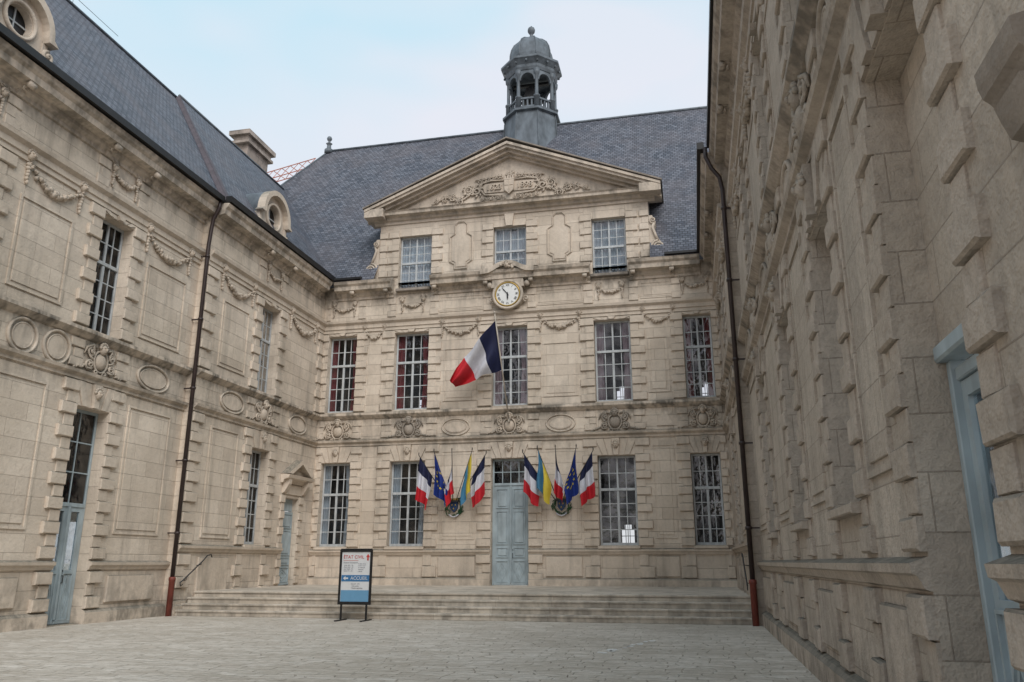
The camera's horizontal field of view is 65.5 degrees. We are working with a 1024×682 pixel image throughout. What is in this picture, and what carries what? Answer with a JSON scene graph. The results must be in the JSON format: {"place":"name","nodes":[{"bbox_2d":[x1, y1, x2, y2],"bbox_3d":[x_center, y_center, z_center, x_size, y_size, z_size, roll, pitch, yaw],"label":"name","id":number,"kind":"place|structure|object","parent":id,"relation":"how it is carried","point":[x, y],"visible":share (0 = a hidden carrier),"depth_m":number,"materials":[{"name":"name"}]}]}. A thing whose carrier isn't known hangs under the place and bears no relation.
{"place":"outdoors","nodes":[
{"label":"outdoors","id":0,"kind":"place"},
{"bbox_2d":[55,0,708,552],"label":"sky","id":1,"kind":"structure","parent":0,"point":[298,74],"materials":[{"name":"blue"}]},
{"bbox_2d":[0,616,819,681],"bbox_3d":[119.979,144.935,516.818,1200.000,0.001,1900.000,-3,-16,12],"label":"ground","id":2,"kind":"structure","parent":0,"point":[203,649],"depth_m":14.15,"materials":[{"name":"grey stone"}]},
{"bbox_2d":[0,0,335,632],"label":"building wing","id":3,"kind":"structure","parent":2,"relation":"on","point":[167,281],"depth_m":23.68,"materials":[{"name":"beige stone"}]},
{"bbox_2d":[0,0,58,61],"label":"dormer window","id":4,"kind":"structure","parent":3,"relation":"in","point":[33,20],"depth_m":20.01,"materials":[{"name":"stone"}]},
{"bbox_2d":[45,506,67,624],"bbox_3d":[-11.999,5.696,20.314,0.695,2.920,0.533,-3,-16,12],"label":"door leaf","id":5,"kind":"structure","parent":3,"relation":"in","point":[52,588],"depth_m":20.42,"materials":[{"name":"blue paint"}]},
{"bbox_2d":[52,507,82,623],"bbox_3d":[-11.864,5.836,20.820,0.730,2.920,0.563,-3,-16,12],"label":"door leaf","id":6,"kind":"structure","parent":3,"relation":"in","point":[65,578],"depth_m":20.69,"materials":[{"name":"blue paint"}]},
{"bbox_2d":[58,409,97,622],"bbox_3d":[-12.058,4.398,20.984,0.930,5.800,1.730,-3,-16,12],"label":"door frame","id":7,"kind":"structure","parent":3,"relation":"in","point":[78,469],"depth_m":22.03,"materials":[{"name":"blue paint"}]},
{"bbox_2d":[88,219,123,334],"bbox_3d":[-12.058,-1.731,22.683,0.930,4.040,1.730,-3,-16,12],"label":"window","id":8,"kind":"structure","parent":3,"relation":"in","point":[107,268],"depth_m":23.31,"materials":[{"name":"glass"}]},
{"bbox_2d":[179,554,211,586],"bbox_3d":[-9.908,7.135,24.858,0.182,0.964,1.580,-3,-16,12],"label":"hand rail","id":9,"kind":"object","parent":3,"relation":"attached to","point":[200,563],"visible":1,"depth_m":24.73,"materials":[{"name":"metal"}]},
{"bbox_2d":[243,450,260,544],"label":"window","id":10,"kind":"structure","parent":3,"relation":"in","point":[253,477],"depth_m":29.42,"materials":[{"name":"glass"}]},
{"bbox_2d":[223,191,291,238],"bbox_3d":[-10.572,-4.787,31.645,2.820,2.080,2.537,-3,-16,12],"label":"dormer window","id":11,"kind":"structure","parent":3,"relation":"in","point":[270,206],"depth_m":31.53,"materials":[{"name":"stone"}]},
{"bbox_2d":[257,307,272,392],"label":"window","id":12,"kind":"structure","parent":3,"relation":"in","point":[262,376],"depth_m":30.66,"materials":[{"name":"grey glass"}]},
{"bbox_2d":[278,512,292,584],"bbox_3d":[-8.855,8.012,30.855,0.130,2.750,1.120,-3,-16,12],"label":"door leaf","id":13,"kind":"structure","parent":3,"relation":"in","point":[287,521],"depth_m":31.00,"materials":[{"name":"blue paint"}]},
{"bbox_2d":[267,158,315,181],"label":"tower crane","id":14,"kind":"object","parent":2,"relation":"on","point":[296,171],"visible":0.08,"depth_m":109.41,"materials":[{"name":"white metal"}]},
{"bbox_2d":[334,549,372,621],"bbox_3d":[-4.337,6.720,22.005,0.960,1.910,0.700,-3,-16,12],"label":"information sign","id":15,"kind":"object","parent":2,"relation":"on","point":[355,578],"visible":1,"depth_m":22.04,"materials":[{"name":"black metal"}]},
{"bbox_2d":[175,584,751,624],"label":"terrace steps","id":16,"kind":"structure","parent":2,"relation":"on","point":[670,605],"depth_m":22.67,"materials":[{"name":"stone"}]},
{"bbox_2d":[281,26,737,586],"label":"town hall","id":17,"kind":"structure","parent":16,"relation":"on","point":[581,234],"depth_m":32.92,"materials":[{"name":"stone"}]},
{"bbox_2d":[319,464,349,546],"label":"window","id":18,"kind":"structure","parent":17,"relation":"in","point":[334,518],"depth_m":33.41,"materials":[{"name":"glass"}]},
{"bbox_2d":[328,338,356,412],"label":"window","id":19,"kind":"structure","parent":17,"relation":"in","point":[343,352],"depth_m":34.88,"materials":[{"name":"white paint"}]},
{"bbox_2d":[389,461,424,545],"bbox_3d":[-4.123,6.761,32.742,2.000,4.070,0.930,-3,-16,12],"label":"window","id":20,"kind":"structure","parent":17,"relation":"in","point":[406,513],"depth_m":32.79,"materials":[{"name":"glass"}]},
{"bbox_2d":[395,333,428,409],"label":"window","id":21,"kind":"structure","parent":17,"relation":"in","point":[411,385],"depth_m":34.22,"materials":[{"name":"white paint"}]},
{"bbox_2d":[400,236,431,287],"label":"window","id":22,"kind":"structure","parent":17,"relation":"in","point":[416,252],"depth_m":35.27,"materials":[{"name":"white glass"}]},
{"bbox_2d":[445,498,463,517],"bbox_3d":[-2.294,6.602,31.559,0.795,0.779,0.200,-3,-16,12],"label":"coat of arms","id":23,"kind":"object","parent":17,"relation":"attached to","point":[454,505],"visible":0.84,"depth_m":31.54},
{"bbox_2d":[415,453,434,508],"bbox_3d":[-3.144,5.560,31.504,1.354,2.256,0.203,6,-16,-19],"label":"flag","id":24,"kind":"object","parent":23,"relation":"attached to","point":[424,480],"visible":0.99,"depth_m":31.35,"materials":[{"name":"multicoloured fabric"}]},
{"bbox_2d":[433,450,447,506],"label":"flag","id":25,"kind":"object","parent":23,"relation":"attached to","point":[439,486],"visible":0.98,"depth_m":31.16,"materials":[{"name":"blue fabric"}]},
{"bbox_2d":[444,449,453,507],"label":"flag","id":26,"kind":"object","parent":23,"relation":"attached to","point":[449,487],"visible":1,"depth_m":31.08,"materials":[{"name":"multicoloured fabric"}]},
{"bbox_2d":[456,447,472,504],"bbox_3d":[-1.965,5.364,31.247,0.252,2.296,1.182,11,-19,-35],"label":"flag","id":27,"kind":"object","parent":23,"relation":"attached to","point":[465,489],"visible":1,"depth_m":31.00,"materials":[{"name":"multicoloured fabric"}]},
{"bbox_2d":[458,451,486,507],"bbox_3d":[-1.618,5.419,31.160,1.567,2.168,0.211,-14,-20,40],"label":"flag","id":28,"kind":"object","parent":23,"relation":"attached to","point":[478,488],"visible":1,"depth_m":30.88,"materials":[{"name":"multicoloured fabric"}]},
{"bbox_2d":[450,311,509,421],"bbox_3d":[-1.230,0.996,31.856,2.508,4.307,1.141,2,-16,-7],"label":"flag","id":29,"kind":"object","parent":17,"relation":"attached to","point":[482,357],"visible":1,"depth_m":31.87,"materials":[{"name":"multicoloured fabric"}]},
{"bbox_2d":[494,486,510,584],"bbox_3d":[-0.380,7.583,31.196,0.658,3.760,0.095,-3,-16,12],"label":"door leaf","id":30,"kind":"structure","parent":17,"relation":"in","point":[501,494],"depth_m":31.16,"materials":[{"name":"blue paint"}]},
{"bbox_2d":[495,282,519,305],"bbox_3d":[-0.188,-1.952,33.113,1.090,1.090,0.101,-3,-16,12],"label":"clock","id":31,"kind":"object","parent":17,"relation":"attached to","point":[507,293],"visible":1,"depth_m":33.10,"materials":[{"name":"ceramic"}]},
{"bbox_2d":[493,327,527,405],"bbox_3d":[0.045,1.217,33.313,1.980,4.040,0.930,-3,-16,12],"label":"window","id":32,"kind":"structure","parent":17,"relation":"in","point":[512,341],"depth_m":33.32,"materials":[{"name":"grey glass"}]},
{"bbox_2d":[492,459,528,584],"bbox_3d":[0.045,7.027,31.701,1.980,5.140,0.930,-3,-16,12],"label":"door frame","id":33,"kind":"structure","parent":17,"relation":"in","point":[506,472],"depth_m":32.51,"materials":[{"name":"blue paint"}]},
{"bbox_2d":[495,226,525,264],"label":"window","id":34,"kind":"structure","parent":17,"relation":"in","point":[510,243],"depth_m":34.47,"materials":[{"name":"grey glass"}]},
{"bbox_2d":[510,486,527,584],"bbox_3d":[0.267,7.539,31.040,0.688,3.760,0.130,-3,-16,12],"label":"door leaf","id":35,"kind":"structure","parent":17,"relation":"in","point":[518,498],"depth_m":30.99,"materials":[{"name":"blue paint"}]},
{"bbox_2d":[551,496,571,515],"bbox_3d":[1.900,6.360,30.653,0.820,0.761,0.200,-3,-16,12],"label":"coat of arms","id":36,"kind":"object","parent":17,"relation":"attached to","point":[561,505],"visible":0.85,"depth_m":30.64},
{"bbox_2d":[522,449,554,505],"bbox_3d":[1.044,5.265,30.620,1.383,2.160,0.161,6,-16,-20],"label":"flag","id":37,"kind":"object","parent":36,"relation":"attached to","point":[531,490],"visible":0.93,"depth_m":30.41,"materials":[{"name":"multicoloured fabric"}]},
{"bbox_2d":[536,445,556,504],"bbox_3d":[1.394,5.143,30.558,1.025,2.238,0.238,10,-19,-33],"label":"flag","id":38,"kind":"object","parent":36,"relation":"attached to","point":[544,486],"visible":1,"depth_m":30.32,"materials":[{"name":"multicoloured fabric"}]},
{"bbox_2d":[554,445,563,499],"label":"flag","id":39,"kind":"object","parent":36,"relation":"attached to","point":[558,488],"visible":1,"depth_m":30.16,"materials":[{"name":"multicoloured fabric"}]},
{"bbox_2d":[563,444,578,503],"bbox_3d":[2.103,5.107,30.352,0.307,2.278,1.075,8,-18,-27],"label":"flag","id":40,"kind":"object","parent":36,"relation":"attached to","point":[571,489],"visible":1,"depth_m":30.10,"materials":[{"name":"blue fabric"}]},
{"bbox_2d":[578,448,594,505],"bbox_3d":[2.527,5.186,30.273,1.455,2.192,0.235,-14,-21,41],"label":"flag","id":41,"kind":"object","parent":36,"relation":"attached to","point":[586,486],"visible":0.99,"depth_m":29.98,"materials":[{"name":"multicoloured fabric"}]},
{"bbox_2d":[592,218,626,273],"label":"window","id":42,"kind":"structure","parent":17,"relation":"in","point":[609,235],"depth_m":33.46,"materials":[{"name":"grey glass"}]},
{"bbox_2d":[594,320,632,401],"bbox_3d":[4.173,0.970,32.423,1.940,4.040,0.930,-3,-16,12],"label":"window","id":43,"kind":"structure","parent":17,"relation":"in","point":[612,338],"depth_m":32.37,"materials":[{"name":"grey glass"}]},
{"bbox_2d":[598,456,638,544],"bbox_3d":[4.173,6.265,30.955,1.940,4.070,0.930,-3,-16,12],"label":"window","id":44,"kind":"structure","parent":17,"relation":"in","point":[617,474],"depth_m":31.26,"materials":[{"name":"grey glass"}]},
{"bbox_2d":[682,315,715,397],"bbox_3d":[7.442,0.775,31.719,1.580,4.040,0.930,-3,-16,12],"label":"window","id":45,"kind":"structure","parent":17,"relation":"in","point":[697,334],"depth_m":31.64,"materials":[{"name":"grey glass"}]},
{"bbox_2d":[690,453,725,544],"bbox_3d":[7.442,6.070,30.251,1.580,4.070,0.930,-3,-16,12],"label":"window","id":46,"kind":"structure","parent":17,"relation":"in","point":[708,505],"depth_m":30.46,"materials":[{"name":"grey glass"}]},
{"bbox_2d":[598,640,654,652],"bbox_3d":[2.213,5.811,15.169,0.263,0.001,2.728,-9,-18,29],"label":"pavement marking","id":47,"kind":"object","parent":2,"relation":"on","point":[612,650],"visible":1,"depth_m":15.12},
{"bbox_2d":[697,0,1023,681],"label":"building wing","id":48,"kind":"structure","parent":2,"relation":"on","point":[860,205],"depth_m":6.93,"materials":[{"name":"beige stone"}]},
{"bbox_2d":[741,553,748,590],"bbox_3d":[6.313,6.166,21.364,0.182,0.964,1.580,-3,-16,12],"label":"hand rail","id":49,"kind":"object","parent":48,"relation":"attached to","point":[744,565],"visible":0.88,"depth_m":21.29,"materials":[{"name":"metal"}]},
{"bbox_2d":[969,354,993,455],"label":"window","id":50,"kind":"structure","parent":48,"relation":"in","point":[986,448],"depth_m":7.66,"materials":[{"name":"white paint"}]},
{"bbox_2d":[960,371,1023,681],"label":"door leaf","id":51,"kind":"structure","parent":48,"relation":"in","point":[970,386],"depth_m":5.62,"materials":[{"name":"blue paint"}]}
]}

